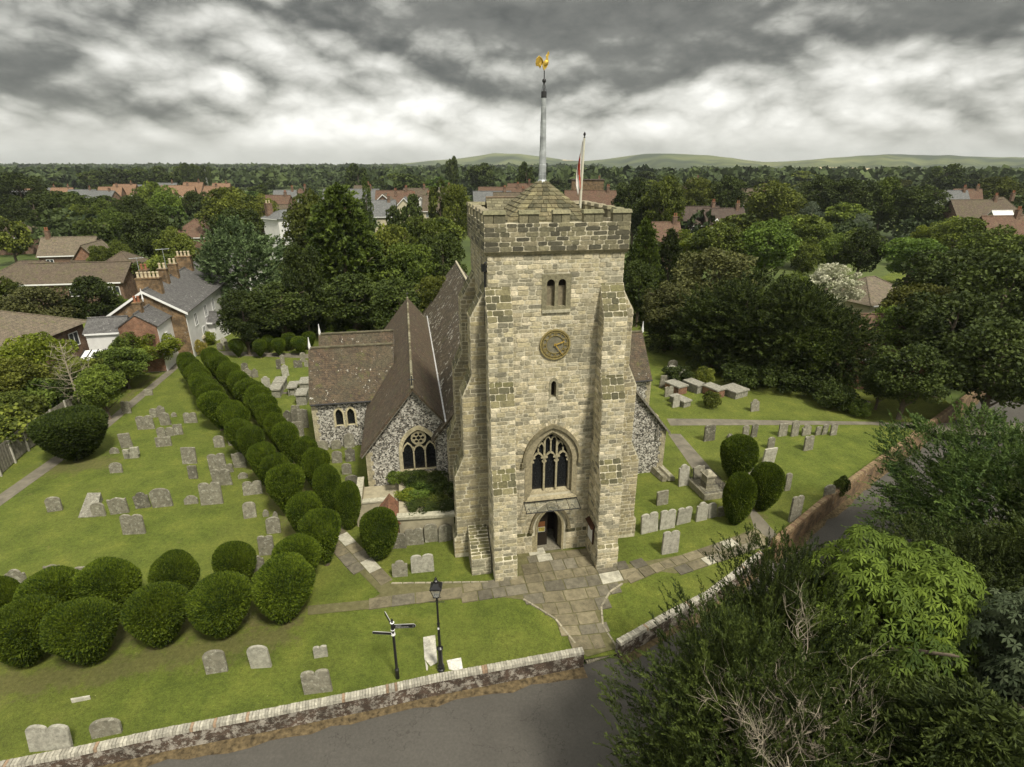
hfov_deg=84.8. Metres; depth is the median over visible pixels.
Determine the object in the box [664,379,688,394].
chest tomb
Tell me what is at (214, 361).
clipped yew
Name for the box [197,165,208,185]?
broadleaf tree
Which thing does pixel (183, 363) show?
clipped yew
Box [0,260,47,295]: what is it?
brick house
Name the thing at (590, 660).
threshold setts
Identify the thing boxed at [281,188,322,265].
broadleaf tree
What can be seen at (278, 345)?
clipped yew
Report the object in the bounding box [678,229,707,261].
broadleaf tree
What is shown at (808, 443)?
headstone
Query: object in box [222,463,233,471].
headstone
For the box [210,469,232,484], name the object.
headstone
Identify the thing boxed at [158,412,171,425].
headstone
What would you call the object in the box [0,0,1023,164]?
sky
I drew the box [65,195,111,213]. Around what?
broadleaf tree
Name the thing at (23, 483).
path
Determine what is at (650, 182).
broadleaf tree
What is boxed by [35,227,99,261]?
brick house
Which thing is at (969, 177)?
broadleaf tree
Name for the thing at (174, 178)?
broadleaf tree
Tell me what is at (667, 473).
toppled slab
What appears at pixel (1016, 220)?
village house
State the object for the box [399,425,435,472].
aisle window
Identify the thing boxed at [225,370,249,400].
clipped yew
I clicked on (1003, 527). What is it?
yew tree
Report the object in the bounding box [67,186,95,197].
estate house
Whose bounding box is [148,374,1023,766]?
road
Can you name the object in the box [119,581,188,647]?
clipped yew
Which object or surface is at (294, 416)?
headstone
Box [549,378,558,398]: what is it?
slit window
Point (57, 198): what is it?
broadleaf tree
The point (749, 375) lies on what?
shrub
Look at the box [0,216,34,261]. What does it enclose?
broadleaf tree
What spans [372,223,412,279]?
broadleaf tree
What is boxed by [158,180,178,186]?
estate house
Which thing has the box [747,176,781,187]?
broadleaf tree
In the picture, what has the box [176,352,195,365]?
clipped yew
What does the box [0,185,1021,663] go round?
ground
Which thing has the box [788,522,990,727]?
chestnut tree
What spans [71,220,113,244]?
broadleaf tree
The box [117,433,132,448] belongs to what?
headstone
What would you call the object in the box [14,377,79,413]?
shrub
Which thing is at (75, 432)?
clipped yew
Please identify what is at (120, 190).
estate house
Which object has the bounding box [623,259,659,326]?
broadleaf tree
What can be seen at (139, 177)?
broadleaf tree
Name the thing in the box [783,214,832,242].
broadleaf tree
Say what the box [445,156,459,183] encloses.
broadleaf tree
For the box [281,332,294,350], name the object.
clipped yew
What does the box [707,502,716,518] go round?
headstone
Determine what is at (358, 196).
village house
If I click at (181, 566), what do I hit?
clipped yew
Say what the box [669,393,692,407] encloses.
chest tomb
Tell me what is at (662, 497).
headstone
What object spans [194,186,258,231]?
broadleaf tree
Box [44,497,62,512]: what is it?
headstone
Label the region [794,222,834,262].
broadleaf tree
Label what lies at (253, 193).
broadleaf tree
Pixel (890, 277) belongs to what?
field
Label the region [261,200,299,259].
white mansion
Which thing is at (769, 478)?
clipped yew
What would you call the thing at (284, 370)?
headstone
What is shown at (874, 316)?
tiled barn
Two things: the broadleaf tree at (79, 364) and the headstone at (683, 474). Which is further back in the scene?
the broadleaf tree at (79, 364)
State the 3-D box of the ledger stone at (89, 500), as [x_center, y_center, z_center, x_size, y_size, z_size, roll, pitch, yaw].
[-26.151,7.582,34.914,0.983,0.700,2.163,-7,22,-16]
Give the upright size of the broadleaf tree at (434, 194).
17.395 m
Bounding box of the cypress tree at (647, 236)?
[623,217,666,326]
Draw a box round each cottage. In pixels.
[82,315,128,349]
[115,296,178,372]
[204,246,266,302]
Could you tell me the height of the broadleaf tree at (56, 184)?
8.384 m
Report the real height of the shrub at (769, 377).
2.474 m
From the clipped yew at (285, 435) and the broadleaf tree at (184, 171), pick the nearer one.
the clipped yew at (285, 435)
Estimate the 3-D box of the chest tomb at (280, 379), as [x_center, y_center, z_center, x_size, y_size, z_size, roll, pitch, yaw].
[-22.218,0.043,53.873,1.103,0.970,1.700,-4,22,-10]
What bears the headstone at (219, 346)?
on the lawn at (130, 682)
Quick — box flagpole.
[579,132,585,207]
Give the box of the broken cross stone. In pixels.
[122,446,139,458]
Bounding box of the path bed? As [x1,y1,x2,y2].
[308,529,770,656]
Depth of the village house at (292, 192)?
216.38 m
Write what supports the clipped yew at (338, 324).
on the lawn at (130, 682)
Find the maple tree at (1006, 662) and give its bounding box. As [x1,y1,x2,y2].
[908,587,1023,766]
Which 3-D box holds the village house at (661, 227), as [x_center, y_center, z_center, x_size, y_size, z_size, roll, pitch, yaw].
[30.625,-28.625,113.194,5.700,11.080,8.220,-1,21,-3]
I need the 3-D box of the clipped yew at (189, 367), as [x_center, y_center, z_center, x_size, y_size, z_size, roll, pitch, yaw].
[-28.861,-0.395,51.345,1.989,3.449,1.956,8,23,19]
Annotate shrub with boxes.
[0,402,36,453]
[1,393,49,431]
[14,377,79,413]
[33,367,76,397]
[59,369,102,405]
[91,348,128,382]
[94,361,120,384]
[194,339,207,354]
[204,331,216,344]
[385,470,403,484]
[393,486,416,501]
[399,469,427,486]
[401,480,436,501]
[403,498,432,515]
[415,490,447,506]
[418,470,448,487]
[429,494,454,512]
[430,480,453,495]
[661,365,695,381]
[695,366,714,382]
[702,390,722,408]
[720,361,763,387]
[756,363,804,393]
[783,368,839,396]
[812,380,860,410]
[833,475,850,496]
[848,399,873,417]
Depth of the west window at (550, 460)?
29.47 m
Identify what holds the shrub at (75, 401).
on the lawn at (130, 682)
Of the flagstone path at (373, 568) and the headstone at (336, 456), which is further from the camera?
the headstone at (336, 456)
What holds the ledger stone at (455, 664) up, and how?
on the lawn at (130, 682)
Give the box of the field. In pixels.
[880,272,911,286]
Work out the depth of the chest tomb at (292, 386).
52.15 m
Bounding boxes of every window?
[68,331,80,344]
[108,286,120,294]
[193,312,198,325]
[203,304,207,317]
[211,298,214,310]
[333,406,357,427]
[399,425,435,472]
[521,423,581,501]
[541,273,571,312]
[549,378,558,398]
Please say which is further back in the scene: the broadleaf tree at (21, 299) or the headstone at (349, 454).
the broadleaf tree at (21, 299)
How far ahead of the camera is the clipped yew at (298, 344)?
62.28 m
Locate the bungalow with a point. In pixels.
(876, 289)
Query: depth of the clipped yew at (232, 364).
51.43 m
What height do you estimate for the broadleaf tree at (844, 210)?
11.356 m
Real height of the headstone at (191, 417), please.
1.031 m
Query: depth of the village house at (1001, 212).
116.65 m
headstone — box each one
[4,569,26,582]
[25,724,73,751]
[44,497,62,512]
[89,717,122,738]
[90,502,106,516]
[106,497,129,514]
[108,462,122,472]
[109,447,119,453]
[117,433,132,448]
[119,514,145,534]
[120,401,131,413]
[132,492,150,508]
[135,415,154,429]
[143,389,152,395]
[149,408,157,417]
[149,488,173,507]
[154,436,171,446]
[155,405,165,415]
[156,427,165,436]
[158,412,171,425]
[165,427,173,435]
[172,424,183,434]
[180,447,196,463]
[183,412,197,422]
[184,495,198,504]
[186,465,197,478]
[198,482,223,505]
[202,649,228,674]
[207,453,225,470]
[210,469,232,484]
[213,435,224,447]
[216,343,222,349]
[220,337,226,345]
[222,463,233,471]
[224,341,229,350]
[231,452,247,467]
[238,472,247,478]
[241,363,247,370]
[242,480,262,495]
[242,502,256,518]
[243,368,251,376]
[246,645,271,668]
[251,369,258,377]
[253,555,263,573]
[257,535,273,555]
[261,376,270,387]
[262,509,268,516]
[265,517,280,533]
[275,359,280,368]
[280,355,284,363]
[281,365,288,375]
[283,410,291,421]
[290,409,299,421]
[291,405,299,409]
[292,421,304,435]
[293,360,302,367]
[297,409,308,427]
[300,352,304,361]
[300,668,332,694]
[313,645,327,658]
[317,440,328,449]
[331,439,340,449]
[331,451,341,462]
[341,463,351,474]
[343,433,354,447]
[345,447,354,461]
[345,475,357,484]
[392,560,407,577]
[393,533,406,548]
[405,528,423,545]
[410,553,433,572]
[424,523,437,542]
[438,524,451,541]
[640,511,657,534]
[656,490,668,505]
[659,375,666,387]
[659,509,675,529]
[661,530,679,554]
[664,386,673,396]
[668,360,677,365]
[672,394,680,407]
[675,506,692,525]
[678,464,689,486]
[693,465,704,478]
[695,502,708,521]
[703,424,715,441]
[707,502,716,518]
[717,506,725,516]
[742,425,749,434]
[750,399,759,411]
[750,423,758,436]
[762,447,777,461]
[767,437,775,447]
[777,423,788,436]
[784,473,792,490]
[788,495,804,522]
[790,420,799,436]
[801,424,811,435]
[803,435,814,450]
[814,426,821,435]
[821,424,828,434]
[823,484,835,501]
[829,423,837,435]
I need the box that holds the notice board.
[585,516,594,544]
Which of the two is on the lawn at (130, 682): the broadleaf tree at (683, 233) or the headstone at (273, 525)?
the headstone at (273, 525)
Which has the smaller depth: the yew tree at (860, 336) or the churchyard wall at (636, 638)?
the churchyard wall at (636, 638)
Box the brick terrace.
[18,261,139,308]
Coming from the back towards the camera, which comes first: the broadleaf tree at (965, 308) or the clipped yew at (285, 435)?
the broadleaf tree at (965, 308)
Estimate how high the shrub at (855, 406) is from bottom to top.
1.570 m
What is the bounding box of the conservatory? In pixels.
[78,348,105,358]
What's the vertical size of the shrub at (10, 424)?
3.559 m
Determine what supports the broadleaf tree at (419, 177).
on the woodland at (251, 176)
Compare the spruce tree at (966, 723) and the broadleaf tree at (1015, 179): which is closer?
the spruce tree at (966, 723)
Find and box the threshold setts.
[585,654,614,663]
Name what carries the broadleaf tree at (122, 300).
on the lawn at (130, 682)
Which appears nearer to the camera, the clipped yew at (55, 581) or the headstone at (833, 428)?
the clipped yew at (55, 581)
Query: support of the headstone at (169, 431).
on the lawn at (130, 682)
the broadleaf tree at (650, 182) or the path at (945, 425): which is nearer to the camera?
the path at (945, 425)
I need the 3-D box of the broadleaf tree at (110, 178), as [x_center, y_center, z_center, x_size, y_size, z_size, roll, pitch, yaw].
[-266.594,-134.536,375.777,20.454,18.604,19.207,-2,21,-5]
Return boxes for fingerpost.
[372,612,415,679]
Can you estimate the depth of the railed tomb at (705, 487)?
36.24 m
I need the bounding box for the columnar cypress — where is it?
[360,176,374,235]
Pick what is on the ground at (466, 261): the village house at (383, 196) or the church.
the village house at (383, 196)
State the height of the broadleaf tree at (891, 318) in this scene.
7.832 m
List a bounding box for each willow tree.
[798,201,824,218]
[851,213,873,229]
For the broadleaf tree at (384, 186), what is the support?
on the ground at (466, 261)
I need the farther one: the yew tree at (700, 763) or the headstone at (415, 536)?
the headstone at (415, 536)
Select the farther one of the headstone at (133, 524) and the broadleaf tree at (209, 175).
the broadleaf tree at (209, 175)
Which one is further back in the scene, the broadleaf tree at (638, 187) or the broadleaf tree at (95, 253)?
the broadleaf tree at (638, 187)
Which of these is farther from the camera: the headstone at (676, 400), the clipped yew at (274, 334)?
the clipped yew at (274, 334)
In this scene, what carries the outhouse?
on the lawn at (130, 682)
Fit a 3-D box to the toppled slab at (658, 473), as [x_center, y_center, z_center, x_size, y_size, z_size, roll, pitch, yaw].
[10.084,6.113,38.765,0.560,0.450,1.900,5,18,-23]
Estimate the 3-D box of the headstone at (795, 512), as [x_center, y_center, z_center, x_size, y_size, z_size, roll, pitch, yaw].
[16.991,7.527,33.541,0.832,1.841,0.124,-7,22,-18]
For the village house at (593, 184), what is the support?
on the ground at (466, 261)
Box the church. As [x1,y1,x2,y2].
[308,51,670,580]
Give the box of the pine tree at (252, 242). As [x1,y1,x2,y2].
[193,214,299,303]
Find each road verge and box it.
[99,667,587,766]
[620,568,764,662]
[776,397,983,562]
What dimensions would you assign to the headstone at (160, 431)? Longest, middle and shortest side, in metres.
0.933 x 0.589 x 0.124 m
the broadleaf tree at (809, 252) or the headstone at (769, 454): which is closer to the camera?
the headstone at (769, 454)
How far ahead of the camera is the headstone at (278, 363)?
58.70 m
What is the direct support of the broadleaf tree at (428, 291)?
on the lawn at (130, 682)
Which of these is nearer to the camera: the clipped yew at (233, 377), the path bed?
the path bed
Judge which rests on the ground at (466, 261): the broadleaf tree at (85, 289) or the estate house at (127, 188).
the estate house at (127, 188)
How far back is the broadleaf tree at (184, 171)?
389.73 m
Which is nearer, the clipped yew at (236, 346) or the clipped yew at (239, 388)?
the clipped yew at (239, 388)
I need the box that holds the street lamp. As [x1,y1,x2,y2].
[429,577,444,672]
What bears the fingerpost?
on the lawn at (130, 682)
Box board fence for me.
[0,395,74,476]
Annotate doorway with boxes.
[529,502,570,551]
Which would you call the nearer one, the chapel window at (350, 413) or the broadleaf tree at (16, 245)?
the chapel window at (350, 413)
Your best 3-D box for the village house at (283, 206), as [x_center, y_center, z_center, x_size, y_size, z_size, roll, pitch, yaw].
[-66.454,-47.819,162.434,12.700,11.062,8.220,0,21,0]
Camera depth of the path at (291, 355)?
63.42 m
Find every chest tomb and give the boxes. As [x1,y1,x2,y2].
[269,383,283,397]
[272,376,287,389]
[286,381,298,395]
[294,387,308,404]
[298,377,308,390]
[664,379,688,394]
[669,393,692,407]
[683,378,706,393]
[702,382,726,397]
[723,383,749,399]
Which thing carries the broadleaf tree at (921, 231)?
on the ground at (466, 261)
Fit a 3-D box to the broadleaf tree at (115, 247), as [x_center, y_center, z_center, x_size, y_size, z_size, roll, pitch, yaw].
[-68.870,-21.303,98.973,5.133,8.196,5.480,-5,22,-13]
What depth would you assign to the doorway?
31.18 m
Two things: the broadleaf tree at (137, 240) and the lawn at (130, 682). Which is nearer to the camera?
the lawn at (130, 682)
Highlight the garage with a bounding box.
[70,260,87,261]
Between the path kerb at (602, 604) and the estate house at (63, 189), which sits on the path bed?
the path kerb at (602, 604)
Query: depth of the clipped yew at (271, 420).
40.47 m
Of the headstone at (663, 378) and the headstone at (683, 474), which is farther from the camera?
the headstone at (663, 378)
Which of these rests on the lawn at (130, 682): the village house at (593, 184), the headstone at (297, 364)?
the headstone at (297, 364)
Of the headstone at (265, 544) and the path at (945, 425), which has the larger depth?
the path at (945, 425)
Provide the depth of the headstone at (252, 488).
36.37 m
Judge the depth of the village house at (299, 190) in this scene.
224.96 m
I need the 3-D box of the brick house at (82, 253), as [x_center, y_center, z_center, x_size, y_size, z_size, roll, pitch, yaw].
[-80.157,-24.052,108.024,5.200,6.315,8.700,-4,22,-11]
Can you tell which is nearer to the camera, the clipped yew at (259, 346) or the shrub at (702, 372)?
the shrub at (702, 372)
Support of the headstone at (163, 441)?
on the lawn at (130, 682)
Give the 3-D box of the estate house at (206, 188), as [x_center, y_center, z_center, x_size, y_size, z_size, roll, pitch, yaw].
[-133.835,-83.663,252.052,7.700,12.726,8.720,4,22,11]
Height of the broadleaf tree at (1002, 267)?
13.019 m
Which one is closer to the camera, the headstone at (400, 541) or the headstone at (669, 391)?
the headstone at (400, 541)
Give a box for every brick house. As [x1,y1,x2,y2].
[0,222,51,254]
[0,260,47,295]
[0,310,88,375]
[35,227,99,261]
[72,239,108,259]
[106,251,155,274]
[178,218,209,254]
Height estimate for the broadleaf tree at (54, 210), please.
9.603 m
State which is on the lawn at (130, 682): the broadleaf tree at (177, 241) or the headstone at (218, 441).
the headstone at (218, 441)
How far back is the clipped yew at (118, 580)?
25.49 m
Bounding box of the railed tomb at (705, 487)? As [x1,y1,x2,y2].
[688,466,725,500]
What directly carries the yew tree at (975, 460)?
on the ground
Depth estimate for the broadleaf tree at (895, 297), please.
58.24 m
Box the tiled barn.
[836,313,927,388]
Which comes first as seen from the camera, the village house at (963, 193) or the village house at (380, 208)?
the village house at (380, 208)
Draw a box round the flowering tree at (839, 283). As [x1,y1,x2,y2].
[809,262,865,305]
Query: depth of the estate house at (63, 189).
248.06 m
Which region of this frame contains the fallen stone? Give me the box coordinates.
[71,695,90,702]
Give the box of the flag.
[576,141,582,194]
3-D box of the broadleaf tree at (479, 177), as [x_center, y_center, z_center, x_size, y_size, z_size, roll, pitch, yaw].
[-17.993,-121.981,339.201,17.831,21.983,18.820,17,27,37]
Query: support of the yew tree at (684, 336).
on the lawn at (130, 682)
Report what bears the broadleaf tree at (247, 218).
on the ground at (466, 261)
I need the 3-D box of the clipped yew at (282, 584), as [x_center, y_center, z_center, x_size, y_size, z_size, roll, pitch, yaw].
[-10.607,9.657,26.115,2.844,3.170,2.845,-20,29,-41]
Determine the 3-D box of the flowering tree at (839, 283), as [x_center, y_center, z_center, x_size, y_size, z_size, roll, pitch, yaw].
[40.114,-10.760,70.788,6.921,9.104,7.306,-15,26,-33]
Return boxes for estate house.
[50,184,73,192]
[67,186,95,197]
[88,187,120,202]
[98,184,125,195]
[112,180,137,195]
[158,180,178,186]
[161,183,198,211]
[183,179,204,193]
[202,182,219,196]
[212,181,232,189]
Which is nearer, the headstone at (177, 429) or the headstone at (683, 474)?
the headstone at (683, 474)
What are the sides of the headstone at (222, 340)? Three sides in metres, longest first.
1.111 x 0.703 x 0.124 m
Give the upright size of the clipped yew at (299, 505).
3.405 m
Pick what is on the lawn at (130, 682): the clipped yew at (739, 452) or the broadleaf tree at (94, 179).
the clipped yew at (739, 452)
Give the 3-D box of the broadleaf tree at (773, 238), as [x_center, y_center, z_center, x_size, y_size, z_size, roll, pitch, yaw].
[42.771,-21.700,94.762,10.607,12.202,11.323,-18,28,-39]
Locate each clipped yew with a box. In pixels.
[0,575,19,607]
[0,593,60,669]
[12,565,79,602]
[26,404,109,461]
[38,596,120,665]
[71,556,142,611]
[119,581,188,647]
[147,549,199,591]
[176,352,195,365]
[178,357,199,378]
[183,361,203,383]
[184,571,252,639]
[187,366,210,379]
[188,371,209,394]
[190,375,218,398]
[196,382,225,397]
[196,390,229,430]
[200,347,218,378]
[206,351,223,382]
[208,354,229,377]
[211,540,256,579]
[215,399,242,426]
[216,360,240,371]
[216,365,237,398]
[221,404,250,425]
[223,418,250,460]
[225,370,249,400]
[227,338,244,357]
[232,377,264,405]
[235,424,264,463]
[241,334,254,348]
[243,384,271,420]
[246,441,276,486]
[250,393,277,417]
[250,551,315,624]
[252,339,266,357]
[255,403,281,432]
[257,327,281,338]
[259,452,290,479]
[261,334,273,352]
[263,412,286,451]
[264,463,305,515]
[270,533,321,570]
[271,338,285,356]
[271,421,299,463]
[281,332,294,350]
[285,490,322,532]
[290,336,307,352]
[290,435,317,479]
[291,322,312,335]
[297,508,341,565]
[300,447,330,489]
[302,331,315,346]
[312,463,341,510]
[332,318,349,331]
[333,480,361,529]
[359,506,398,560]
[720,434,759,477]
[722,471,757,524]
[750,461,785,510]
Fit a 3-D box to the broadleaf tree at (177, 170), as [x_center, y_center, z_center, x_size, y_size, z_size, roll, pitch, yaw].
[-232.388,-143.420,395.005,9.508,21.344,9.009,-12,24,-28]
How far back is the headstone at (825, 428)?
44.42 m
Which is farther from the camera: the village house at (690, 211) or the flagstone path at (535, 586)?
the village house at (690, 211)
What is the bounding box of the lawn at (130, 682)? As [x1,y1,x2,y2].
[0,294,950,760]
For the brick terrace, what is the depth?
79.56 m
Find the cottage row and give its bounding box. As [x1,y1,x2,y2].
[107,251,233,356]
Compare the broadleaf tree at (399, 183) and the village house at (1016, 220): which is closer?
the village house at (1016, 220)
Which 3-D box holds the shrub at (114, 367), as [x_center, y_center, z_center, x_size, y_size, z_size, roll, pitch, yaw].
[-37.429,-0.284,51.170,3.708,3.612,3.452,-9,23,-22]
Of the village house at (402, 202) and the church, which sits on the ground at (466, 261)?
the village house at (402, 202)
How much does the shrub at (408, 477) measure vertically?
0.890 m
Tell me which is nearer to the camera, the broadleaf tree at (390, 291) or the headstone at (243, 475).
the headstone at (243, 475)
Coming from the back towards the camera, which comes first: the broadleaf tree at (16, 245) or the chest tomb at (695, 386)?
the broadleaf tree at (16, 245)
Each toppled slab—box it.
[650,466,667,481]
[658,466,674,480]
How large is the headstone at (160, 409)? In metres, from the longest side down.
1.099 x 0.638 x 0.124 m
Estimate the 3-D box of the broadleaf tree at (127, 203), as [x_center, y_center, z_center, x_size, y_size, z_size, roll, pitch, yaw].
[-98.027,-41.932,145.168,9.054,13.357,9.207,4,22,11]
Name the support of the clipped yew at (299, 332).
on the lawn at (130, 682)
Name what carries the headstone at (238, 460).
on the lawn at (130, 682)
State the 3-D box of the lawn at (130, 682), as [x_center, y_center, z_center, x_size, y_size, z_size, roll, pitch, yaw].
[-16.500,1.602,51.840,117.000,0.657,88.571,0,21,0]
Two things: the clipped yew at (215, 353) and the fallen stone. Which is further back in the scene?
the clipped yew at (215, 353)
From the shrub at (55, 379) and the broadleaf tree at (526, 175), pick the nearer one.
the shrub at (55, 379)
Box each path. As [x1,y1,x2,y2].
[0,364,177,505]
[219,351,307,357]
[334,528,392,584]
[369,587,462,609]
[461,547,639,649]
[626,530,770,583]
[667,419,914,427]
[668,434,775,549]
[895,422,1022,435]
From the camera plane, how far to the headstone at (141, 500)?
34.88 m
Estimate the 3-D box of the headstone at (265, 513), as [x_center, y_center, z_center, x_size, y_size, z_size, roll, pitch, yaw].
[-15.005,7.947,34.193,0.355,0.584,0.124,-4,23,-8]
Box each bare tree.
[32,342,99,403]
[697,580,914,766]
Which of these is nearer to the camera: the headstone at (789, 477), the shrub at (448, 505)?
the shrub at (448, 505)
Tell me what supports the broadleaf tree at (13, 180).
on the ground at (466, 261)
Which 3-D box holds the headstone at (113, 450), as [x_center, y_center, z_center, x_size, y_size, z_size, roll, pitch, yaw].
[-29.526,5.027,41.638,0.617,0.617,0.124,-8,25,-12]
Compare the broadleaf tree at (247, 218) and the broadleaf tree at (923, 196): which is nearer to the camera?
the broadleaf tree at (247, 218)
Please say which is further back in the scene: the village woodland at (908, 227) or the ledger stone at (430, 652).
the village woodland at (908, 227)
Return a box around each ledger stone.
[78,492,102,517]
[423,635,436,665]
[447,658,462,669]
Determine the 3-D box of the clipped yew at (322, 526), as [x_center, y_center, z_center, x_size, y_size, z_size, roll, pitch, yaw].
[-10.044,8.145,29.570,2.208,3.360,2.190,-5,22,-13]
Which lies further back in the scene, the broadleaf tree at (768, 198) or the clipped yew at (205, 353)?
the broadleaf tree at (768, 198)
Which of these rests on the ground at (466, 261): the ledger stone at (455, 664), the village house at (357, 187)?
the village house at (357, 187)
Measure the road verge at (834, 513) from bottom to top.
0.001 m
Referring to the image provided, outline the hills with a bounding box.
[403,153,1023,170]
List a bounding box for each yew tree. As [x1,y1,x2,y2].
[591,560,938,766]
[593,658,888,766]
[634,297,696,353]
[666,279,766,370]
[688,523,900,741]
[690,264,814,379]
[738,277,856,389]
[788,303,886,389]
[841,395,1023,630]
[857,507,1023,707]
[951,463,1023,707]
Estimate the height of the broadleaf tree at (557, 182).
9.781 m
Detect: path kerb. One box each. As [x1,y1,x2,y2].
[391,581,487,583]
[523,599,575,642]
[601,583,622,646]
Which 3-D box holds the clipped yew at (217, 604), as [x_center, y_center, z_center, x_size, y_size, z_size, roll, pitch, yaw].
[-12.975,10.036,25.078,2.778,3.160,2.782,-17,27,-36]
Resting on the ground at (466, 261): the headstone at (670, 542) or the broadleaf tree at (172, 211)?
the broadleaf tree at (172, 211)
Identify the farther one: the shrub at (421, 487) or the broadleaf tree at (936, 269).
the broadleaf tree at (936, 269)
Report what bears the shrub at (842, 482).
on the lawn at (130, 682)
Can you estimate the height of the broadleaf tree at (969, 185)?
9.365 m
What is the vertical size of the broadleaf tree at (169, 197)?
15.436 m
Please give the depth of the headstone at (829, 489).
35.38 m
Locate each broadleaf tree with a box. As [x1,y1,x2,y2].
[0,171,47,206]
[0,203,35,225]
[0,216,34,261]
[0,275,32,311]
[0,286,81,317]
[0,331,79,379]
[0,356,54,392]
[0,390,32,416]
[7,193,59,222]
[34,190,76,217]
[41,181,65,187]
[47,207,65,225]
[52,356,112,381]
[58,275,118,319]
[60,191,80,207]
[60,204,92,229]
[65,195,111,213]
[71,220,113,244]
[71,363,127,419]
[75,170,105,188]
[86,245,111,261]
[88,198,114,214]
[95,346,153,388]
[96,207,133,243]
[98,195,119,203]
[99,168,132,184]
[100,291,127,311]
[104,239,135,257]
[108,331,142,371]
[111,195,147,232]
[116,206,174,258]
[121,168,150,183]
[128,181,164,212]
[131,253,176,276]
[134,333,184,362]
[147,165,169,181]
[147,184,184,219]
[151,225,199,261]
[157,173,184,183]
[157,205,187,229]
[173,164,182,182]
[180,162,195,181]
[181,190,210,218]
[188,163,203,181]
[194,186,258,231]
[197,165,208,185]
[206,164,212,185]
[208,207,269,255]
[216,288,268,355]
[242,191,260,200]
[247,184,269,194]
[248,282,320,333]
[255,193,278,228]
[262,180,276,189]
[277,241,327,330]
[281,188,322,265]
[300,181,398,332]
[314,272,382,330]
[344,163,369,188]
[369,277,425,329]
[371,179,387,189]
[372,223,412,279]
[378,173,400,187]
[379,242,439,295]
[385,205,406,228]
[393,173,425,189]
[402,193,423,223]
[404,215,445,262]
[414,175,426,187]
[414,232,467,278]
[414,274,445,310]
[424,176,451,190]
[428,178,449,218]
[428,217,464,247]
[441,183,469,241]
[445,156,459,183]
[466,162,496,190]
[516,161,533,182]
[549,178,569,190]
[611,176,651,247]
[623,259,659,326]
[636,171,661,182]
[639,280,699,350]
[640,176,686,222]
[643,179,660,185]
[656,173,678,185]
[670,247,768,298]
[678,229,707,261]
[679,177,717,205]
[683,221,748,285]
[709,174,749,208]
[713,213,764,247]
[734,218,801,273]
[741,179,809,245]
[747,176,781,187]
[766,270,820,309]
[767,203,796,220]
[769,215,802,248]
[781,324,845,388]
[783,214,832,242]
[789,242,825,274]
[790,170,819,181]
[790,182,806,191]
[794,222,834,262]
[799,174,840,217]
[817,232,858,280]
[823,202,872,226]
[824,177,881,216]
[836,227,887,279]
[838,227,865,249]
[858,365,898,409]
[864,176,905,229]
[865,342,954,419]
[871,305,932,349]
[876,236,949,283]
[877,283,956,333]
[886,290,1015,397]
[888,184,953,226]
[891,247,1002,296]
[909,222,941,257]
[919,179,950,189]
[920,163,965,189]
[929,215,989,253]
[936,316,1023,425]
[945,250,1023,367]
[950,224,1023,257]
[961,172,985,187]
[961,179,981,188]
[974,176,1023,203]
[1004,177,1021,194]
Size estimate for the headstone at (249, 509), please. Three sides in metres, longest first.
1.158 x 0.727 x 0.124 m
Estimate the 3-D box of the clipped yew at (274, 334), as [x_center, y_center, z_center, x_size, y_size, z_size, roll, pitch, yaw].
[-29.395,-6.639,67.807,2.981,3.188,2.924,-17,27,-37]
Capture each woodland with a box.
[0,162,606,168]
[0,164,1023,192]
[0,181,1023,249]
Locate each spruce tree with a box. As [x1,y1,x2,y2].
[656,226,687,285]
[786,664,1023,766]
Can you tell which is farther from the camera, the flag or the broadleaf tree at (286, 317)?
the broadleaf tree at (286, 317)
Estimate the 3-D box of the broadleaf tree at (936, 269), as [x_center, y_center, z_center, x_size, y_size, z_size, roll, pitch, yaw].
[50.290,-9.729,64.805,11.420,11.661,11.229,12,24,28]
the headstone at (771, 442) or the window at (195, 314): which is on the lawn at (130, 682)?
the headstone at (771, 442)
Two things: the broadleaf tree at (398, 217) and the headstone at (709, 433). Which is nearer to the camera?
the headstone at (709, 433)
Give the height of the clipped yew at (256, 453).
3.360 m
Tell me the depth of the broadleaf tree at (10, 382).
46.38 m
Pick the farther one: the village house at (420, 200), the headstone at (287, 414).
the village house at (420, 200)
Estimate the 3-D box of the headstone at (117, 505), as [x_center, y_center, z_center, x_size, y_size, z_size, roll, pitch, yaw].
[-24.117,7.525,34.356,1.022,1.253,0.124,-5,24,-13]
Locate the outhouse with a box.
[206,311,230,340]
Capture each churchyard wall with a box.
[0,647,583,766]
[615,550,761,657]
[768,369,1007,558]
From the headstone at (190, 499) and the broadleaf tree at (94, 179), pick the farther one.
the broadleaf tree at (94, 179)
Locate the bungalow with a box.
[820,276,895,318]
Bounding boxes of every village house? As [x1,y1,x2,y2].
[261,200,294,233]
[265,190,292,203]
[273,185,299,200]
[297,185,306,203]
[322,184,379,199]
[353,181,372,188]
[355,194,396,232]
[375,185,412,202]
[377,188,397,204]
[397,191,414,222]
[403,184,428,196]
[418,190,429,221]
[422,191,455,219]
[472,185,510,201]
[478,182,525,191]
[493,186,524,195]
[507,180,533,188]
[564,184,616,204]
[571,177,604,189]
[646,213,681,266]
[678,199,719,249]
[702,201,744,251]
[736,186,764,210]
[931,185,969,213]
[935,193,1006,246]
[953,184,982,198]
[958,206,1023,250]
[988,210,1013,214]
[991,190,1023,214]
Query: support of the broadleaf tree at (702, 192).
on the ground at (466, 261)
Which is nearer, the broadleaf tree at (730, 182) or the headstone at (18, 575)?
the headstone at (18, 575)

